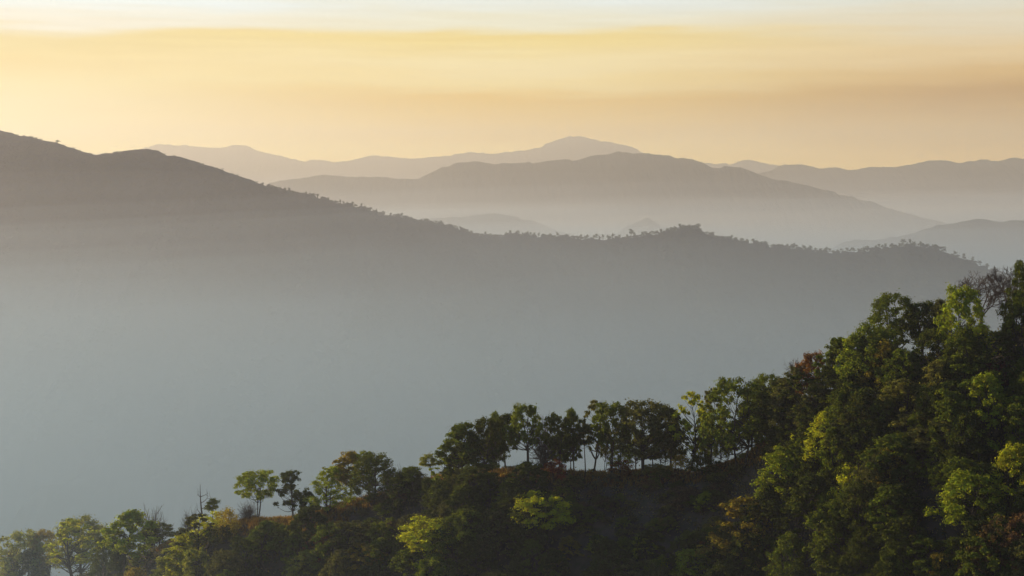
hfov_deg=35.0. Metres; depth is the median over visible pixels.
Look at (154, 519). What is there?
bare bush
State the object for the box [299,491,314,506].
broadleaf tree
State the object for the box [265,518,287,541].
shrub
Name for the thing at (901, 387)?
broadleaf tree
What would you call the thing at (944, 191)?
hill
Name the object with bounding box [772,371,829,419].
broadleaf tree
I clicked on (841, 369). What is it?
broadleaf tree
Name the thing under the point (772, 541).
broadleaf tree
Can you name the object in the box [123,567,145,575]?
broadleaf tree
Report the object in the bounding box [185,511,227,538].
shrub
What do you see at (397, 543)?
shrub
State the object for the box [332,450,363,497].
broadleaf tree
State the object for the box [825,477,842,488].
shrub
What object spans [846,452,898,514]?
broadleaf tree
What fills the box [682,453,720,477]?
shrub
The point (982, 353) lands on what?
broadleaf tree
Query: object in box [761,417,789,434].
shrub
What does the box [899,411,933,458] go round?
broadleaf tree
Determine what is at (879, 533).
broadleaf tree
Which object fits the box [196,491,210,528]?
dead tree
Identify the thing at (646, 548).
umbrella tree
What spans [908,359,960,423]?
broadleaf tree
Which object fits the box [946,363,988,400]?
broadleaf tree
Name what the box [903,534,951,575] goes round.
broadleaf tree
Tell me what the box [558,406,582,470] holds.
broadleaf tree
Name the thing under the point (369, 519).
shrub
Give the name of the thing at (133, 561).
broadleaf tree
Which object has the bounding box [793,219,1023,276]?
hill
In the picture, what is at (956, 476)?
broadleaf tree
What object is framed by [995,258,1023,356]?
broadleaf tree
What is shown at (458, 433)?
broadleaf tree
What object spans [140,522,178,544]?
broadleaf tree
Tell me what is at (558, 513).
broadleaf tree
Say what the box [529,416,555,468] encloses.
broadleaf tree
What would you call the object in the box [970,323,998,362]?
slender tree
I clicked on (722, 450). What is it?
umbrella tree
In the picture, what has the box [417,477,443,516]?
broadleaf tree
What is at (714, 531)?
shrub
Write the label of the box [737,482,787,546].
broadleaf tree
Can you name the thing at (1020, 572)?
broadleaf tree
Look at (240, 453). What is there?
forest
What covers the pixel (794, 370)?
broadleaf tree
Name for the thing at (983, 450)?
broadleaf tree
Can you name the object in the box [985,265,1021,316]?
bare tree
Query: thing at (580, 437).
slender tree
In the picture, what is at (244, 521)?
dry grass
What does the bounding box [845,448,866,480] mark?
broadleaf tree
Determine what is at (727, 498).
shrub
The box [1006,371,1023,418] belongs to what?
broadleaf tree
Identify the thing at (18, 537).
broadleaf tree
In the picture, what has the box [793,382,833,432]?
broadleaf tree
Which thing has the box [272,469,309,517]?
broadleaf tree
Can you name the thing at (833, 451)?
broadleaf tree
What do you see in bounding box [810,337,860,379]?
broadleaf tree
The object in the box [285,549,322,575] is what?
broadleaf tree
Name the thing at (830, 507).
broadleaf tree
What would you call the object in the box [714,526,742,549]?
broadleaf tree
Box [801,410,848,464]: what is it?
broadleaf tree
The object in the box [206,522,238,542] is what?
shrub
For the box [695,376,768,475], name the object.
broadleaf tree
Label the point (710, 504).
shrub
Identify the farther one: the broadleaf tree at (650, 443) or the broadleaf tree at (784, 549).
the broadleaf tree at (650, 443)
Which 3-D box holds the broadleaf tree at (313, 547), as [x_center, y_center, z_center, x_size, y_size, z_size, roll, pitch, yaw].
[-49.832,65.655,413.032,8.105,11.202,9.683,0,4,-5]
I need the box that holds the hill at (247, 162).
[93,136,778,184]
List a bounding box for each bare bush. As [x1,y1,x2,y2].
[137,503,166,549]
[180,509,197,530]
[237,500,258,519]
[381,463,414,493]
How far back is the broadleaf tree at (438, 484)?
388.88 m
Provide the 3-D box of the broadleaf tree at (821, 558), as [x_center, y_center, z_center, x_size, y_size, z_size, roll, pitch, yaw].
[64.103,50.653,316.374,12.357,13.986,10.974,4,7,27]
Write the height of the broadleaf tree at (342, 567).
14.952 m
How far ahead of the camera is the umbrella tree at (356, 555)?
393.49 m
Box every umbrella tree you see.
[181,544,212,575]
[336,523,366,548]
[341,542,387,570]
[398,513,430,552]
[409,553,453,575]
[429,501,458,521]
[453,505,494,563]
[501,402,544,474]
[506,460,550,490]
[551,445,569,464]
[595,434,613,470]
[626,428,643,468]
[632,535,658,559]
[665,537,694,568]
[682,530,710,569]
[720,434,737,457]
[746,398,759,444]
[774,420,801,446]
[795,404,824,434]
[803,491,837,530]
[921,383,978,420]
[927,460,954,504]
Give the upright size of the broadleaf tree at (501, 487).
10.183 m
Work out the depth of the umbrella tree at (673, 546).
351.04 m
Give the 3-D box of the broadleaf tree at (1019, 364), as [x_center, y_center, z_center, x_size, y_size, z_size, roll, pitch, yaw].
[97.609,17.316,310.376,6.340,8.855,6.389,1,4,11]
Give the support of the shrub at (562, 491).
on the hillside
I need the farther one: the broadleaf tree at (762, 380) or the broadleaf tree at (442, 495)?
the broadleaf tree at (442, 495)
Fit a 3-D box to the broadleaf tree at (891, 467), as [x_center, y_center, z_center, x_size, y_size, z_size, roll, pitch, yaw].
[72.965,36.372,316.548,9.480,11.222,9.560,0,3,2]
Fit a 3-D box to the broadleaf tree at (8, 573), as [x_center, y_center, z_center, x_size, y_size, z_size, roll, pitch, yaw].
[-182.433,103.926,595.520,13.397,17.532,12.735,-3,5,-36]
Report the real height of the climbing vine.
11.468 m
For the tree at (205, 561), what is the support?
on the hillside
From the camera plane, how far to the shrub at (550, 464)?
385.67 m
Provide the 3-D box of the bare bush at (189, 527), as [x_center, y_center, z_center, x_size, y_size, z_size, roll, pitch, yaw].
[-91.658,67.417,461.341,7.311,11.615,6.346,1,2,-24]
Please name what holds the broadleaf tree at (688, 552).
on the hillside
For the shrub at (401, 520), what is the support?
on the hillside
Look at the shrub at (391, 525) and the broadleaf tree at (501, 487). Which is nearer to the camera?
the broadleaf tree at (501, 487)
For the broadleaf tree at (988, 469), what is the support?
on the hillside
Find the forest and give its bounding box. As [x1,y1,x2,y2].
[0,131,1023,498]
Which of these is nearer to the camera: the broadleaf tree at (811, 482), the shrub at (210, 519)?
the broadleaf tree at (811, 482)
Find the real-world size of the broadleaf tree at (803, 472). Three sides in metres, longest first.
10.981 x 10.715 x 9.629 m
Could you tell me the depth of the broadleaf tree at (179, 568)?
439.95 m
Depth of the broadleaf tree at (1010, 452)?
293.27 m
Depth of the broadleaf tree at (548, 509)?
367.12 m
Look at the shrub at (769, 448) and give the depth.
351.45 m
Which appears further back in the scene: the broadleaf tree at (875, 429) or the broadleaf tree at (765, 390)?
the broadleaf tree at (765, 390)
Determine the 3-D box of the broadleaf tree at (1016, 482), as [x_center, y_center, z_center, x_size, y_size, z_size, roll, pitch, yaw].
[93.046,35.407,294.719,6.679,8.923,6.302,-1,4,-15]
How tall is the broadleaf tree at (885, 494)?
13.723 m
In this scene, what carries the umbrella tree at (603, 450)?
on the hillside
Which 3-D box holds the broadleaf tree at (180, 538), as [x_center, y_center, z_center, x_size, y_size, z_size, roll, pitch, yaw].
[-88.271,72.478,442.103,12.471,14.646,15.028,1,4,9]
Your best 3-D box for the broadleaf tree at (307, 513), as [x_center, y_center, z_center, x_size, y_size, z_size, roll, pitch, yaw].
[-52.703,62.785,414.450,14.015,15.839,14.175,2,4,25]
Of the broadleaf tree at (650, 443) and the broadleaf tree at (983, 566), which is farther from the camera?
the broadleaf tree at (650, 443)
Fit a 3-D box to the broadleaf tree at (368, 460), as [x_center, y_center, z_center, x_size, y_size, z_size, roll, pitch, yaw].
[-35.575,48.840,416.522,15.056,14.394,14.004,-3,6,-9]
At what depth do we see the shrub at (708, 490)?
362.69 m
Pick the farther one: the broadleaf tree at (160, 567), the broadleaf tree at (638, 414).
the broadleaf tree at (160, 567)
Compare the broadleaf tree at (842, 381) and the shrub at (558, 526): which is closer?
the broadleaf tree at (842, 381)
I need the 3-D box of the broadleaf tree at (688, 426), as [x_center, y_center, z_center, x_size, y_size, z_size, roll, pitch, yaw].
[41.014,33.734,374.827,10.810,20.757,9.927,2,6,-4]
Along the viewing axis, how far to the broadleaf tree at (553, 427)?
386.83 m
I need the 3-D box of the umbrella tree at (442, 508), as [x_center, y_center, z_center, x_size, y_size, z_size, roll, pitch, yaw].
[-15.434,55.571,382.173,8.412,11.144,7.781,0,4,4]
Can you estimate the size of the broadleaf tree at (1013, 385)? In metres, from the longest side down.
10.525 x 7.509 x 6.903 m
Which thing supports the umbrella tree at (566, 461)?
on the hillside
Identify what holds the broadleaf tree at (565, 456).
on the hillside
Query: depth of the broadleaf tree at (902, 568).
298.52 m
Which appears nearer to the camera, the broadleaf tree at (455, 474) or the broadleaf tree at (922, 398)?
the broadleaf tree at (922, 398)
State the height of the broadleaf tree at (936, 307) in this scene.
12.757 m
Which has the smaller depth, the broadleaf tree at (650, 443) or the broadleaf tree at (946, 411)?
the broadleaf tree at (946, 411)
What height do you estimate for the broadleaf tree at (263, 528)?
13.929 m
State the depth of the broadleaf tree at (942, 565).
291.21 m
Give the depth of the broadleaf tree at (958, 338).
317.96 m
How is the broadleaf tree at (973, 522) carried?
on the hillside
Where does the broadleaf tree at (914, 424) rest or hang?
on the hillside
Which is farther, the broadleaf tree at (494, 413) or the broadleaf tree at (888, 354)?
the broadleaf tree at (494, 413)
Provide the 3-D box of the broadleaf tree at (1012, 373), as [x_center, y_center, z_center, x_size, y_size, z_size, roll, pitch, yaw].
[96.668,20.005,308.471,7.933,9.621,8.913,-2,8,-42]
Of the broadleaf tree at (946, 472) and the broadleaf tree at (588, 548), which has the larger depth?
the broadleaf tree at (588, 548)
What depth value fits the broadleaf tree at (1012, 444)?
296.92 m
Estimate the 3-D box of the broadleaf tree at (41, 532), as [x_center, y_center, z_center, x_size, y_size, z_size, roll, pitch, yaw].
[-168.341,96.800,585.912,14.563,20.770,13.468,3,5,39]
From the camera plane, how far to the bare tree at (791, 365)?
361.59 m
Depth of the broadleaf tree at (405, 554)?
377.48 m
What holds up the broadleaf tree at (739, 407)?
on the hillside
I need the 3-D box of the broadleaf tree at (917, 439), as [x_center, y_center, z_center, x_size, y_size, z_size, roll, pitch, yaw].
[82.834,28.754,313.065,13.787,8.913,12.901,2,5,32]
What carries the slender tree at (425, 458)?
on the hillside
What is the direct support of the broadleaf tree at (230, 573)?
on the hillside
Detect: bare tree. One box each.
[783,358,800,386]
[956,271,1012,323]
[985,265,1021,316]
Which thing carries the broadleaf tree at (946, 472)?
on the hillside
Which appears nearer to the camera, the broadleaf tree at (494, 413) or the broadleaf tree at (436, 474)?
the broadleaf tree at (436, 474)
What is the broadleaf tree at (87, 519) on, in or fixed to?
on the hillside
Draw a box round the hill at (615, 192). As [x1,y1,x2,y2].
[265,151,953,247]
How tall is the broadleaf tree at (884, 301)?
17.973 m
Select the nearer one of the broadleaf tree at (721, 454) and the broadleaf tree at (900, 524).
the broadleaf tree at (900, 524)
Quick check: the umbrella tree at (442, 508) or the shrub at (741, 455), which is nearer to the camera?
the shrub at (741, 455)
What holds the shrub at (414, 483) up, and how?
on the hillside
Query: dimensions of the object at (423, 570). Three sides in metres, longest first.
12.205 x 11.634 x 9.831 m
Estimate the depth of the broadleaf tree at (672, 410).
381.14 m
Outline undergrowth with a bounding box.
[49,328,1023,575]
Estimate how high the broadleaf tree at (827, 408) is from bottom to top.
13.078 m
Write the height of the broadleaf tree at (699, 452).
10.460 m
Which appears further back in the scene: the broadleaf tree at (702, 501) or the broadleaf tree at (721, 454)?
the broadleaf tree at (721, 454)
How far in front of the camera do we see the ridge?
2059.91 m
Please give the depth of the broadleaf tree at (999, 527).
283.83 m
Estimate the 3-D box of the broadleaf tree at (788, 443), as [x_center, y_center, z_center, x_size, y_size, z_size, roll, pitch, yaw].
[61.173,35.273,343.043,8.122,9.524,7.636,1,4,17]
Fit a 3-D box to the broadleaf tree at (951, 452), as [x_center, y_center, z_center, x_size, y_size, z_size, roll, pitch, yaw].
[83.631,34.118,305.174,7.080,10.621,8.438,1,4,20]
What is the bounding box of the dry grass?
[153,438,769,556]
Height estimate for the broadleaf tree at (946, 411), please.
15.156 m
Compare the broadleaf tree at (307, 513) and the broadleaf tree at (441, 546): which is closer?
the broadleaf tree at (441, 546)
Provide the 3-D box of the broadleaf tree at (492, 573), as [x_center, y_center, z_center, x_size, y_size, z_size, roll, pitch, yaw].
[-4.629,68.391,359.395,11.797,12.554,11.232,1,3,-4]
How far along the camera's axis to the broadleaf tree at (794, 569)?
321.79 m
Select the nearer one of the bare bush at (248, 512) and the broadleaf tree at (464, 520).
the broadleaf tree at (464, 520)
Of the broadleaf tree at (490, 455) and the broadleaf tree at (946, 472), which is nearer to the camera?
the broadleaf tree at (946, 472)
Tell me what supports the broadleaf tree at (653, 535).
on the hillside
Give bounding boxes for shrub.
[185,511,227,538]
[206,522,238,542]
[213,505,241,538]
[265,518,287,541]
[358,492,380,503]
[362,517,380,531]
[386,519,401,531]
[390,538,407,550]
[395,518,409,527]
[406,477,430,495]
[538,458,566,483]
[549,486,582,501]
[554,515,588,530]
[565,519,587,527]
[607,459,638,476]
[636,462,672,476]
[642,517,666,532]
[665,454,690,472]
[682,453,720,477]
[702,488,719,498]
[704,493,722,509]
[707,519,742,534]
[707,554,725,568]
[710,491,729,504]
[720,496,736,504]
[725,525,746,539]
[736,452,748,458]
[757,437,790,454]
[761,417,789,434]
[818,462,853,481]
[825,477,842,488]
[827,462,867,497]
[889,405,912,419]
[896,438,928,459]
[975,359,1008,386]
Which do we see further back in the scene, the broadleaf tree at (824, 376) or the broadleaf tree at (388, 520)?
the broadleaf tree at (388, 520)
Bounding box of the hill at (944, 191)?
[759,158,1023,222]
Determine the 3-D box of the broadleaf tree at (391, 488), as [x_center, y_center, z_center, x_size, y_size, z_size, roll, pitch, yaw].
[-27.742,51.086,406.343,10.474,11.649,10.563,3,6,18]
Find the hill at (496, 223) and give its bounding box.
[419,213,771,247]
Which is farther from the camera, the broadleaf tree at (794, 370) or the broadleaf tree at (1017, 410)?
the broadleaf tree at (794, 370)
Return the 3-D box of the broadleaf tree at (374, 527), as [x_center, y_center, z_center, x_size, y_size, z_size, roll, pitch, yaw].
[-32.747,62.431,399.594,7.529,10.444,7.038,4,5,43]
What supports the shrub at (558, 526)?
on the hillside
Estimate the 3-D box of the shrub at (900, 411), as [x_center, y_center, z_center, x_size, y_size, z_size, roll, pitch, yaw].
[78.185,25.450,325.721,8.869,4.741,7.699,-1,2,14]
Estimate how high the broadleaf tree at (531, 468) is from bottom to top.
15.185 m
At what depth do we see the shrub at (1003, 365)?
315.57 m
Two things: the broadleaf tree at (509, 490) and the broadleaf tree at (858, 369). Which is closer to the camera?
the broadleaf tree at (858, 369)
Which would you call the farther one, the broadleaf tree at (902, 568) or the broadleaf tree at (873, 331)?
the broadleaf tree at (873, 331)
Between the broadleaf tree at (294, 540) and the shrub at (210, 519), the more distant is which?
the shrub at (210, 519)
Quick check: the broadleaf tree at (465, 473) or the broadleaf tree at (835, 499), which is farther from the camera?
the broadleaf tree at (465, 473)
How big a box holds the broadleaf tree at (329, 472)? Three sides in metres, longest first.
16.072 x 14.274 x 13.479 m
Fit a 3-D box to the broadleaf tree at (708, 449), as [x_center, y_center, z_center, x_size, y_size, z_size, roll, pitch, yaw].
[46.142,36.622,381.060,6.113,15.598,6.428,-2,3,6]
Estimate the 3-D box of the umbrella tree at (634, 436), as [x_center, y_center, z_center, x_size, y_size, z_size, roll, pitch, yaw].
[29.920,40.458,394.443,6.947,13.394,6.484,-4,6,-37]
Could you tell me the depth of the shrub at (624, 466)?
383.99 m
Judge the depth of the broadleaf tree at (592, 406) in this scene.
389.58 m
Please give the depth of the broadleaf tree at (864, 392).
326.04 m
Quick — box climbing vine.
[996,312,1022,367]
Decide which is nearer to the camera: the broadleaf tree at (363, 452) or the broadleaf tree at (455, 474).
the broadleaf tree at (455, 474)
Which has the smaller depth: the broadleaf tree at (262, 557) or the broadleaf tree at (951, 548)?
the broadleaf tree at (951, 548)
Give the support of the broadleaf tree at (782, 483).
on the hillside
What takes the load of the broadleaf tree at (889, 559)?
on the hillside
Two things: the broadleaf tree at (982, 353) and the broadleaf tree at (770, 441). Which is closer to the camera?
the broadleaf tree at (982, 353)
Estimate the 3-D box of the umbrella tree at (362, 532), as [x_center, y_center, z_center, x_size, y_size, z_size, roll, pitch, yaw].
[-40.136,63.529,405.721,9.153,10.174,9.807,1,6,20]
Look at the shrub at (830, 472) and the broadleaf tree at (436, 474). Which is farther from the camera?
the broadleaf tree at (436, 474)
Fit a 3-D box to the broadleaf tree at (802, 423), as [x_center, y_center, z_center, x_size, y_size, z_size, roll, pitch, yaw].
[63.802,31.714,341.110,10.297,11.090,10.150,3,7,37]
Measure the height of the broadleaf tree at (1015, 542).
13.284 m
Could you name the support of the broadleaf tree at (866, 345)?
on the hillside
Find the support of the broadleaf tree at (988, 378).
on the hillside
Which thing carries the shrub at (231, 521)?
on the hillside
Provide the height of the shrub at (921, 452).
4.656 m
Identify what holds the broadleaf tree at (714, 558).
on the hillside
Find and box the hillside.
[83,329,1023,575]
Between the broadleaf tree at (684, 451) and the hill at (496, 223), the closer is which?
the broadleaf tree at (684, 451)
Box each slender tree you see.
[106,529,130,575]
[201,497,220,517]
[418,452,436,477]
[571,422,597,474]
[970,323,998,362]
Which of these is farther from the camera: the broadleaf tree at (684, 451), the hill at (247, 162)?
the hill at (247, 162)
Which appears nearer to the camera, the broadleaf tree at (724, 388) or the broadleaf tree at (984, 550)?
the broadleaf tree at (984, 550)
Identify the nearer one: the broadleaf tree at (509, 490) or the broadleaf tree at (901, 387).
the broadleaf tree at (901, 387)
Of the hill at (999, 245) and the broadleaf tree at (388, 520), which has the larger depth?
the hill at (999, 245)
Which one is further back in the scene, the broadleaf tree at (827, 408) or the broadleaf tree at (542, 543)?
the broadleaf tree at (542, 543)
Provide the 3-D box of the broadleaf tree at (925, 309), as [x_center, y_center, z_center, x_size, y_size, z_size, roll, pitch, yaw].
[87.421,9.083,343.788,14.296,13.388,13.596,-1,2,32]
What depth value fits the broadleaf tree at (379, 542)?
391.62 m
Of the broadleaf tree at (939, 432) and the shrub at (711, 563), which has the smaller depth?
the broadleaf tree at (939, 432)
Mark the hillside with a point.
(579, 564)
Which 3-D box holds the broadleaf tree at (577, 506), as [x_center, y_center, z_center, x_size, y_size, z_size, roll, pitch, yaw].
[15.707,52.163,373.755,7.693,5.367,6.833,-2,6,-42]
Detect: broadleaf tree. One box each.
[0,528,50,575]
[0,549,28,575]
[9,548,51,575]
[27,529,60,571]
[41,514,108,575]
[42,518,100,575]
[86,536,116,575]
[97,509,162,574]
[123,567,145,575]
[125,558,147,575]
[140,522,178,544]
[151,557,173,575]
[157,542,195,575]
[163,529,206,575]
[173,513,223,567]
[202,549,253,575]
[216,569,235,575]
[233,469,280,518]
[240,534,269,566]
[243,519,288,571]
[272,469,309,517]
[276,503,332,549]
[278,525,311,575]
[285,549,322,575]
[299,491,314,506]
[301,465,357,514]
[301,526,327,563]
[309,520,351,567]
[316,549,360,575]
[325,520,379,561]
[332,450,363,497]
[345,450,383,490]
[346,451,398,504]
[358,537,396,575]
[363,519,392,551]
[377,469,417,514]
[383,517,397,532]
[389,536,411,556]
[389,548,434,575]
[393,470,428,497]
[393,515,453,572]
[397,466,426,504]
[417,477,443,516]
[421,488,469,520]
[423,514,470,573]
[425,475,452,514]
[429,457,456,482]
[431,420,486,468]
[434,442,479,485]
[440,483,488,517]
[443,508,494,557]
[446,469,463,504]
[450,465,495,506]
[459,415,510,480]
[461,462,506,510]
[477,442,491,464]
[480,569,506,575]
[486,411,505,468]
[486,413,521,465]
[491,477,528,504]
[497,507,535,561]
[499,484,524,521]
[501,462,551,501]
[508,489,575,551]
[508,492,558,541]
[508,507,553,561]
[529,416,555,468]
[536,411,577,473]
[547,434,569,463]
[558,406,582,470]
[561,446,582,468]
[565,503,589,525]
[579,400,611,470]
[583,535,603,553]
[587,533,621,573]
[590,400,635,472]
[606,444,633,472]
[608,397,683,476]
[615,536,637,569]
[631,529,665,571]
[637,436,662,463]
[643,557,667,575]
[650,406,688,466]
[650,432,678,463]
[664,422,689,467]
[668,391,713,473]
[669,548,713,575]
[691,438,709,465]
[692,491,718,512]
[692,548,740,575]
[693,387,725,464]
[694,494,781,570]
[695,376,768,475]
[696,420,719,455]
[712,428,733,460]
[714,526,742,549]
[723,419,752,458]
[733,500,789,564]
[736,386,761,449]
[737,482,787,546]
[742,373,791,419]
[748,377,796,436]
[750,443,802,513]
[755,535,782,573]
[756,383,786,430]
[761,426,787,463]
[762,385,808,439]
[762,531,808,575]
[771,499,817,558]
[772,365,818,420]
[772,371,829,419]
[772,470,798,513]
[779,558,815,575]
[783,433,807,454]
[784,437,816,469]
[784,467,821,511]
[785,472,836,541]
[789,413,820,464]
[792,445,821,475]
[793,349,828,404]
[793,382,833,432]
[798,444,834,492]
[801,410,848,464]
[802,530,841,573]
[805,501,857,545]
[807,371,841,403]
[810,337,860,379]
[810,514,856,575]
[817,421,856,487]
[818,379,867,437]
[819,338,860,389]
[819,393,856,446]
[820,414,872,453]
[820,493,864,539]
[821,348,847,384]
[823,373,878,405]
[830,386,885,450]
[831,333,875,388]
[832,477,883,536]
[833,322,907,388]
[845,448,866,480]
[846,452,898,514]
[850,336,888,373]
[850,360,874,389]
[854,338,904,392]
[855,288,923,353]
[859,430,925,478]
[862,415,893,457]
[862,482,918,535]
[864,448,907,501]
[865,348,905,390]
[866,517,906,561]
[869,348,925,409]
[870,552,906,575]
[875,350,924,400]
[877,377,934,433]
[877,515,935,570]
[879,545,916,575]
[896,300,953,354]
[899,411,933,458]
[903,422,933,460]
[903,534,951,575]
[907,414,967,449]
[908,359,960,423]
[908,380,941,438]
[911,328,952,377]
[917,297,954,353]
[918,373,929,392]
[923,468,1007,531]
[924,554,959,575]
[925,390,974,457]
[927,411,946,441]
[932,353,984,384]
[933,282,986,363]
[934,324,991,388]
[934,381,993,426]
[935,456,990,529]
[936,513,996,565]
[938,406,996,463]
[938,441,971,491]
[938,464,978,515]
[938,536,971,574]
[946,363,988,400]
[946,370,1022,451]
[953,535,1015,575]
[957,514,1021,575]
[961,369,1005,423]
[961,541,1002,575]
[965,342,995,378]
[965,442,998,475]
[973,461,1012,511]
[976,495,1011,523]
[984,514,1023,564]
[988,441,1023,507]
[994,517,1023,562]
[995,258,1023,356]
[998,441,1022,483]
[998,511,1023,569]
[999,378,1023,424]
[1001,396,1023,449]
[1003,367,1023,404]
[1004,534,1023,575]
[1005,290,1023,368]
[1005,483,1023,513]
[1006,357,1023,379]
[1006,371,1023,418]
[1007,461,1023,486]
[1010,487,1023,513]
[1015,461,1023,483]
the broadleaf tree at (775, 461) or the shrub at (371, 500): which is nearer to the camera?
the broadleaf tree at (775, 461)
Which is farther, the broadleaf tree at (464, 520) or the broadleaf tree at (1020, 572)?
the broadleaf tree at (464, 520)
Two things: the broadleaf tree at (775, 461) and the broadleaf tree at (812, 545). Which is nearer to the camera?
the broadleaf tree at (812, 545)
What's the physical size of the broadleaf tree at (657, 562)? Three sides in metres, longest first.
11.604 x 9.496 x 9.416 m
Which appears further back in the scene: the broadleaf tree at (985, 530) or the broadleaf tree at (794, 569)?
the broadleaf tree at (794, 569)
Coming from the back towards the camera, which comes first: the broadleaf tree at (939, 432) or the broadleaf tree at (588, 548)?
the broadleaf tree at (588, 548)
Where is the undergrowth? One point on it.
(738, 462)
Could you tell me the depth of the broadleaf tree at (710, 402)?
376.18 m
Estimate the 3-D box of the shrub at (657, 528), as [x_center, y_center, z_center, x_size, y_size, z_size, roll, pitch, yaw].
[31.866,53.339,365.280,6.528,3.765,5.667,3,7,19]
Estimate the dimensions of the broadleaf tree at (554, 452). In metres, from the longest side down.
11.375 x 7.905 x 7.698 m
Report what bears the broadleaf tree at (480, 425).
on the hillside
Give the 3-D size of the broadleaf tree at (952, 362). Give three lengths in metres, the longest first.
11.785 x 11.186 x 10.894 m
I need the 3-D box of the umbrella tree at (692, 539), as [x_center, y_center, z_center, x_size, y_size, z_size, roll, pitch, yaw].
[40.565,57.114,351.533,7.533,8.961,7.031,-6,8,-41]
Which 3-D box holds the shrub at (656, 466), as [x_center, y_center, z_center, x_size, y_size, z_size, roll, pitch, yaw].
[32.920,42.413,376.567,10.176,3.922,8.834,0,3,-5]
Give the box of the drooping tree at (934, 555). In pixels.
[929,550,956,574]
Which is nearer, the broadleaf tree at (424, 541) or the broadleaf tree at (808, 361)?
the broadleaf tree at (808, 361)
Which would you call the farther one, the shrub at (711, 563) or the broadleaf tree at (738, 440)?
the broadleaf tree at (738, 440)
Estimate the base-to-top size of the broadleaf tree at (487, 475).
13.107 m
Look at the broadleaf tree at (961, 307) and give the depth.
323.89 m
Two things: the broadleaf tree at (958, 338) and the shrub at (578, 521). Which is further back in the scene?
the shrub at (578, 521)
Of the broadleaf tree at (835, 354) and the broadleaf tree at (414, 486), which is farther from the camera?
the broadleaf tree at (414, 486)
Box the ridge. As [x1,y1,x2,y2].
[0,131,1019,575]
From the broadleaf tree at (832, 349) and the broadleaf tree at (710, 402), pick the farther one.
the broadleaf tree at (710, 402)
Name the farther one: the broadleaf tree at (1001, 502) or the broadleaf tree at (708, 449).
the broadleaf tree at (708, 449)
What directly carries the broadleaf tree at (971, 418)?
on the hillside
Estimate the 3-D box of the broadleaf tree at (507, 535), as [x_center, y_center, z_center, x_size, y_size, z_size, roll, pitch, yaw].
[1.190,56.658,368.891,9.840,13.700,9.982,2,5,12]
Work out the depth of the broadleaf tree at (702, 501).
361.06 m
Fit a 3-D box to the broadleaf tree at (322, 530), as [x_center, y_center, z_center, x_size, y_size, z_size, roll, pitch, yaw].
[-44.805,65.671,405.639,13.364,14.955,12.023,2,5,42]
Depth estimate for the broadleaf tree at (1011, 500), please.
290.99 m
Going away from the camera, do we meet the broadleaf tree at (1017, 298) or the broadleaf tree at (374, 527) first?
the broadleaf tree at (1017, 298)
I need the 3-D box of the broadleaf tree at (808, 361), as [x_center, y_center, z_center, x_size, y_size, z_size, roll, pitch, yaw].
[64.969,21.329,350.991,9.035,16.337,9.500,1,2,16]
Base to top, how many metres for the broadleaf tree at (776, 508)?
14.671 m
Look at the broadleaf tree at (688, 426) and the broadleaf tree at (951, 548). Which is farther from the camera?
the broadleaf tree at (688, 426)
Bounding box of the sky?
[0,0,1023,169]
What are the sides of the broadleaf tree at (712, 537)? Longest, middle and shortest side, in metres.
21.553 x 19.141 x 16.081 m
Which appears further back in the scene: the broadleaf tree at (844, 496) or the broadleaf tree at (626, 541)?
the broadleaf tree at (626, 541)
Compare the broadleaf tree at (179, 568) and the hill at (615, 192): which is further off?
the hill at (615, 192)
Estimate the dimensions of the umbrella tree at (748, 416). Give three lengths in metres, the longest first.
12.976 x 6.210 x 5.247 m
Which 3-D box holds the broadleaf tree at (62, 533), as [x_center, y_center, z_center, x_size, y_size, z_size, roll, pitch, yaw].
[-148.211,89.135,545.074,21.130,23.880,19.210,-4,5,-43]
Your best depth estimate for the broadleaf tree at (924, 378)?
322.60 m
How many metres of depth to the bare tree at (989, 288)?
339.56 m
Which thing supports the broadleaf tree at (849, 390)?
on the hillside
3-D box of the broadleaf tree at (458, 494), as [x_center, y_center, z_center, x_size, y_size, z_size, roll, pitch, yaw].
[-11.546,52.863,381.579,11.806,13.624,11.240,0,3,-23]
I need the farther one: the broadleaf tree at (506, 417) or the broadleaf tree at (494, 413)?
the broadleaf tree at (494, 413)
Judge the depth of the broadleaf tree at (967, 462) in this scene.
298.63 m
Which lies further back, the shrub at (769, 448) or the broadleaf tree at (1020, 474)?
the shrub at (769, 448)
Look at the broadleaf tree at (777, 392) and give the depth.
352.37 m
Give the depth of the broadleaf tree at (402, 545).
392.41 m
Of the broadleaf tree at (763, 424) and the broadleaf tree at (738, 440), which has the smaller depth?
the broadleaf tree at (763, 424)
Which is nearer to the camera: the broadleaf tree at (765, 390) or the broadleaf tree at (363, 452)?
the broadleaf tree at (765, 390)
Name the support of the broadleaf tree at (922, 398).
on the hillside
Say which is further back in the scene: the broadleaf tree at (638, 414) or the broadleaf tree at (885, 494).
the broadleaf tree at (638, 414)
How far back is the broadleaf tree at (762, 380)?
365.99 m
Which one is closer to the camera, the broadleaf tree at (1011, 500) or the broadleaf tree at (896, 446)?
the broadleaf tree at (1011, 500)
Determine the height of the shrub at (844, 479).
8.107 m

